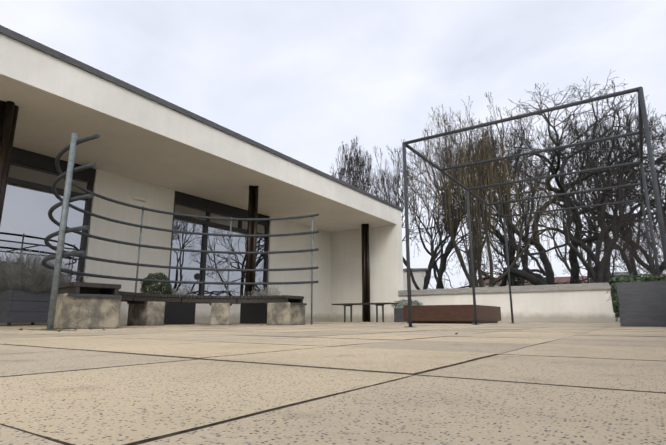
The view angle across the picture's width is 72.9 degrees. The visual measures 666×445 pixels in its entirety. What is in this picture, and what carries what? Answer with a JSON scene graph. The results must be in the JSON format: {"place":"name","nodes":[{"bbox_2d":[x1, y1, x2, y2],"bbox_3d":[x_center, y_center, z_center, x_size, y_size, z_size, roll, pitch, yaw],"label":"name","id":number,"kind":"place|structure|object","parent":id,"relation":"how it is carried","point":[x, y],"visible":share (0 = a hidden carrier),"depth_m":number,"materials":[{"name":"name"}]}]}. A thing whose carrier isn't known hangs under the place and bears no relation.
{"place":"outdoors","nodes":[
{"label":"outdoors","id":0,"kind":"place"},
{"bbox_2d":[2,332,586,444],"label":"joint","id":1,"kind":"object","parent":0,"point":[300,403],"depth_m":0.58,"materials":[{"name":"black"}]},
{"bbox_2d":[0,321,665,444],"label":"terrace pavers","id":2,"kind":"object","parent":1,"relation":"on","point":[577,384],"visible":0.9,"depth_m":0.71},
{"bbox_2d":[0,100,18,224],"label":"bronze column","id":3,"kind":"structure","parent":2,"relation":"on","point":[8,114],"depth_m":5.91,"materials":[{"name":"brown metal"}]},
{"bbox_2d":[28,329,74,330],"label":"fallen leaves","id":4,"kind":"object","parent":2,"relation":"on","point":[52,330],"depth_m":3.79,"materials":[{"name":"brown plant"}]},
{"bbox_2d":[44,133,312,329],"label":"trellis posts","id":5,"kind":"object","parent":2,"relation":"on","point":[60,245],"visible":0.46,"depth_m":4.26,"materials":[{"name":"grey metal"}]},
{"bbox_2d":[41,134,318,284],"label":"trellis rails","id":6,"kind":"object","parent":5,"relation":"attached to","point":[78,230],"visible":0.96,"depth_m":6.97,"materials":[{"name":"grey metal"}]},
{"bbox_2d":[53,293,304,328],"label":"bench supports","id":7,"kind":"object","parent":2,"relation":"on","point":[85,312],"depth_m":4.61,"materials":[{"name":"grey concrete"}]},
{"bbox_2d":[67,293,306,305],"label":"bench brackets","id":8,"kind":"object","parent":7,"relation":"on","point":[96,295],"visible":0.54,"depth_m":4.52,"materials":[{"name":"black metal"}]},
{"bbox_2d":[58,282,303,303],"bbox_3d":[-2.181,1.030,6.232,1.750,0.110,3.597,-8,-14,33],"label":"bench seat","id":9,"kind":"object","parent":8,"relation":"on","point":[87,288],"visible":0.92,"depth_m":6.57,"materials":[{"name":"brown wood"}]},
{"bbox_2d":[0,169,403,324],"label":"building walls","id":10,"kind":"structure","parent":2,"relation":"on","point":[339,281],"depth_m":12.59,"materials":[{"name":"beige paint"}]},
{"bbox_2d":[0,147,95,288],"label":"window frame","id":11,"kind":"object","parent":10,"relation":"attached to","point":[31,160],"visible":0.46,"depth_m":8.00,"materials":[{"name":"black metal"}]},
{"bbox_2d":[0,163,88,282],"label":"window glass","id":12,"kind":"object","parent":11,"relation":"in","point":[27,224],"depth_m":7.77,"materials":[{"name":"clear glass"}]},
{"bbox_2d":[132,196,145,201],"bbox_3d":[-3.978,-0.504,9.316,0.112,0.102,0.300,-8,-14,33],"label":"wall lamp","id":13,"kind":"object","parent":10,"relation":"attached to","point":[140,198],"visible":0.98,"depth_m":9.26,"materials":[{"name":"white"}]},
{"bbox_2d":[0,33,401,225],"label":"fascia","id":14,"kind":"structure","parent":10,"relation":"on","point":[26,64],"depth_m":7.07,"materials":[{"name":"white paint"}]},
{"bbox_2d":[0,74,394,232],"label":"roof soffit","id":15,"kind":"structure","parent":14,"relation":"attached to","point":[48,123],"depth_m":8.22,"materials":[{"name":"white paint"}]},
{"bbox_2d":[0,25,402,210],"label":"roof coping","id":16,"kind":"object","parent":14,"relation":"on","point":[59,55],"visible":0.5,"depth_m":7.06,"materials":[{"name":"grey metal"}]},
{"bbox_2d":[168,191,269,294],"bbox_3d":[-2.695,0.751,11.186,0.160,2.445,3.240,-8,-14,33],"label":"window frame","id":17,"kind":"object","parent":10,"relation":"attached to","point":[195,202],"visible":0.46,"depth_m":10.88,"materials":[{"name":"grey metal"}]},
{"bbox_2d":[195,273,199,279],"bbox_3d":[-3.144,1.255,10.463,0.020,0.150,0.150,-8,-14,33],"label":"door handle","id":18,"kind":"object","parent":17,"relation":"attached to","point":[197,276],"depth_m":10.45,"materials":[{"name":"black metal"}]},
{"bbox_2d":[170,204,265,298],"bbox_3d":[-2.741,0.858,11.195,0.012,2.160,3.180,-8,-14,33],"label":"window glass","id":19,"kind":"object","parent":17,"relation":"in","point":[194,259],"visible":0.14,"depth_m":10.92,"materials":[{"name":"clear glass"}]},
{"bbox_2d":[331,226,386,259],"bbox_3d":[0.790,0.667,14.470,2.099,0.915,0.002,-8,-14,33],"label":"wall panel","id":20,"kind":"object","parent":10,"relation":"attached to","point":[346,244],"visible":1,"depth_m":14.51,"materials":[{"name":"paint"}]},
{"bbox_2d":[18,324,457,334],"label":"dry leaves","id":21,"kind":"object","parent":2,"relation":"on","point":[129,325],"visible":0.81,"depth_m":3.82,"materials":[{"name":"brown plant"}]},
{"bbox_2d":[245,185,258,295],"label":"bronze column","id":22,"kind":"structure","parent":2,"relation":"on","point":[252,227],"depth_m":9.53,"materials":[{"name":"brown metal"}]},
{"bbox_2d":[0,323,645,328],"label":"contact grime","id":23,"kind":"object","parent":2,"relation":"on","point":[245,323],"visible":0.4,"depth_m":6.30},
{"bbox_2d":[0,290,58,324],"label":"grey planter","id":24,"kind":"object","parent":23,"relation":"on","point":[19,306],"visible":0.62,"depth_m":6.51,"materials":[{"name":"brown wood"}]},
{"bbox_2d":[0,249,86,294],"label":"lavender","id":25,"kind":"object","parent":24,"relation":"on","point":[34,276],"visible":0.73,"depth_m":6.57,"materials":[{"name":"grey plant"}]},
{"bbox_2d":[164,302,195,323],"bbox_3d":[-2.908,1.551,7.771,0.400,0.400,1.000,-8,-14,33],"label":"black planter","id":26,"kind":"object","parent":23,"relation":"on","point":[179,313],"visible":0.27,"depth_m":7.79,"materials":[{"name":"black"}]},
{"bbox_2d":[140,272,172,293],"bbox_3d":[-3.020,1.101,7.692,0.518,0.513,0.533,0,-12,1],"label":"box ball","id":27,"kind":"object","parent":26,"relation":"on","point":[166,289],"visible":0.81,"depth_m":7.58,"materials":[{"name":"green plant"}]},
{"bbox_2d":[158,286,193,294],"bbox_3d":[-2.786,1.267,8.024,0.652,0.341,0.613,-8,-14,33],"label":"lavender","id":28,"kind":"object","parent":26,"relation":"on","point":[174,292],"visible":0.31,"depth_m":8.07,"materials":[{"name":"grey plant"}]},
{"bbox_2d":[240,304,266,323],"bbox_3d":[-1.335,1.757,8.738,0.900,0.400,0.400,-8,-14,33],"label":"black planter","id":29,"kind":"object","parent":23,"relation":"on","point":[253,313],"visible":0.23,"depth_m":8.62,"materials":[{"name":"black"}]},
{"bbox_2d":[244,285,282,295],"bbox_3d":[-1.324,1.401,8.801,0.828,0.401,0.874,-8,-14,33],"label":"lavender","id":30,"kind":"object","parent":29,"relation":"on","point":[261,291],"visible":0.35,"depth_m":8.72,"materials":[{"name":"grey plant"}]},
{"bbox_2d":[394,308,406,321],"bbox_3d":[2.039,2.553,12.426,0.530,0.376,0.530,-8,-14,33],"label":"grey planter","id":31,"kind":"object","parent":23,"relation":"on","point":[398,314],"visible":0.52,"depth_m":12.28,"materials":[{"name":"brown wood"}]},
{"bbox_2d":[391,299,422,307],"bbox_3d":[2.049,2.282,12.471,0.878,0.327,0.850,-8,-14,33],"label":"juniper","id":32,"kind":"object","parent":31,"relation":"on","point":[415,302],"visible":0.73,"depth_m":12.35,"materials":[{"name":"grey plant"}]},
{"bbox_2d":[332,302,396,321],"bbox_3d":[0.832,2.450,12.238,1.800,0.500,0.438,-8,-14,33],"label":"flat bench","id":33,"kind":"object","parent":2,"relation":"on","point":[352,304],"visible":1,"depth_m":12.16,"materials":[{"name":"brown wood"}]},
{"bbox_2d":[361,224,369,321],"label":"bronze column","id":34,"kind":"structure","parent":2,"relation":"on","point":[365,272],"depth_m":13.41,"materials":[{"name":"brown metal"}]},
{"bbox_2d":[403,305,500,323],"bbox_3d":[2.602,1.979,9.674,1.450,0.355,2.000,-8,-14,33],"label":"sandpit box","id":35,"kind":"object","parent":2,"relation":"on","point":[440,314],"visible":0.96,"depth_m":8.89,"materials":[{"name":"brown wood"}]},
{"bbox_2d":[402,86,665,326],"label":"pergola frame","id":36,"kind":"object","parent":2,"relation":"on","point":[642,117],"visible":0.81,"depth_m":5.82,"materials":[{"name":"grey metal"}]},
{"bbox_2d":[427,98,623,213],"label":"pergola wires","id":37,"kind":"object","parent":36,"relation":"attached to","point":[543,155],"visible":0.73,"depth_m":6.17,"materials":[{"name":"grey metal"}]},
{"bbox_2d":[615,281,665,326],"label":"grey planter","id":38,"kind":"object","parent":2,"relation":"on","point":[643,304],"visible":0.94,"depth_m":5.58,"materials":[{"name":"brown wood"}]},
{"bbox_2d":[609,276,619,321],"bbox_3d":[3.683,0.996,5.861,0.120,0.600,0.494,-8,-14,33],"label":"hanging ivy","id":39,"kind":"object","parent":38,"relation":"attached to","point":[615,300],"visible":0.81,"depth_m":5.75,"materials":[{"name":"green plant"}]},
{"bbox_2d":[609,273,665,283],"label":"ivy","id":40,"kind":"object","parent":38,"relation":"on","point":[632,278],"visible":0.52,"depth_m":5.77,"materials":[{"name":"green plant"}]},
{"bbox_2d":[399,289,619,322],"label":"parapet walls","id":41,"kind":"structure","parent":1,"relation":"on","point":[580,306],"depth_m":11.14,"materials":[{"name":"white paint"}]},
{"bbox_2d":[398,283,611,295],"bbox_3d":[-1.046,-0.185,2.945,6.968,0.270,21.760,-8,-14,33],"label":"parapet coping","id":42,"kind":"object","parent":41,"relation":"on","point":[566,287],"visible":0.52,"depth_m":11.55,"materials":[{"name":"grey concrete"}]},
{"bbox_2d":[0,0,665,288],"label":"sky","id":43,"kind":"structure","parent":0,"point":[298,79],"materials":[{"name":"white"}]},
{"bbox_2d":[403,271,628,289],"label":"houses","id":44,"kind":"structure","parent":0,"point":[418,278],"depth_m":48.93,"materials":[{"name":"white paint"}]},
{"bbox_2d":[403,268,665,283],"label":"house roofs","id":45,"kind":"structure","parent":44,"relation":"on","point":[563,280],"depth_m":58.17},
{"label":"garden ground","id":46,"kind":"structure","parent":0,"visible":0},
{"bbox_2d":[329,136,376,189],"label":"tree","id":47,"kind":"object","parent":46,"relation":"on","point":[342,173],"visible":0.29,"depth_m":44.92,"materials":[{"name":"grey plant"}]},
{"bbox_2d":[346,139,427,253],"bbox_3d":[3.303,2.684,29.614,5.190,17.636,8.075,-8,-14,33],"label":"tree","id":48,"kind":"object","parent":46,"relation":"on","point":[383,185],"visible":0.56,"depth_m":29.81,"materials":[{"name":"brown plant"}]},
{"bbox_2d":[377,138,514,289],"bbox_3d":[6.463,2.464,25.654,8.114,16.548,8.663,-8,-14,33],"label":"dark tree","id":49,"kind":"object","parent":46,"relation":"on","point":[434,255],"visible":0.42,"depth_m":25.71,"materials":[{"name":"black plant"}]},
{"bbox_2d":[439,139,503,284],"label":"grey tree","id":50,"kind":"object","parent":46,"relation":"on","point":[469,260],"visible":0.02,"depth_m":51.28,"materials":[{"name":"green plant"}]},
{"bbox_2d":[400,96,583,287],"bbox_3d":[6.028,1.560,19.284,5.559,15.613,5.856,4,-13,-17],"label":"tree","id":51,"kind":"object","parent":46,"relation":"on","point":[477,256],"visible":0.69,"depth_m":19.63,"materials":[{"name":"brown plant"}]},
{"bbox_2d":[433,91,573,285],"bbox_3d":[13.447,1.129,35.585,10.744,23.438,13.254,-8,-14,33],"label":"tree","id":52,"kind":"object","parent":46,"relation":"on","point":[499,236],"visible":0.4,"depth_m":35.74,"materials":[{"name":"brown plant"}]},
{"bbox_2d":[409,70,665,288],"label":"oak tree","id":53,"kind":"object","parent":46,"relation":"on","point":[531,276],"visible":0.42,"depth_m":24.96,"materials":[{"name":"brown plant"}]},
{"bbox_2d":[487,84,665,283],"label":"tree","id":54,"kind":"object","parent":46,"relation":"on","point":[602,275],"visible":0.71,"depth_m":20.48,"materials":[{"name":"black plant"}]},
{"bbox_2d":[511,112,665,283],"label":"grey tree","id":55,"kind":"object","parent":46,"relation":"on","point":[557,207],"visible":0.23,"depth_m":43.08,"materials":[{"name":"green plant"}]},
{"bbox_2d":[575,106,650,271],"bbox_3d":[19.248,1.301,24.171,11.174,18.276,14.586,-8,-14,33],"label":"tree","id":56,"kind":"object","parent":46,"relation":"on","point":[598,193],"visible":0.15,"depth_m":26.83,"materials":[{"name":"brown plant"}]}
]}

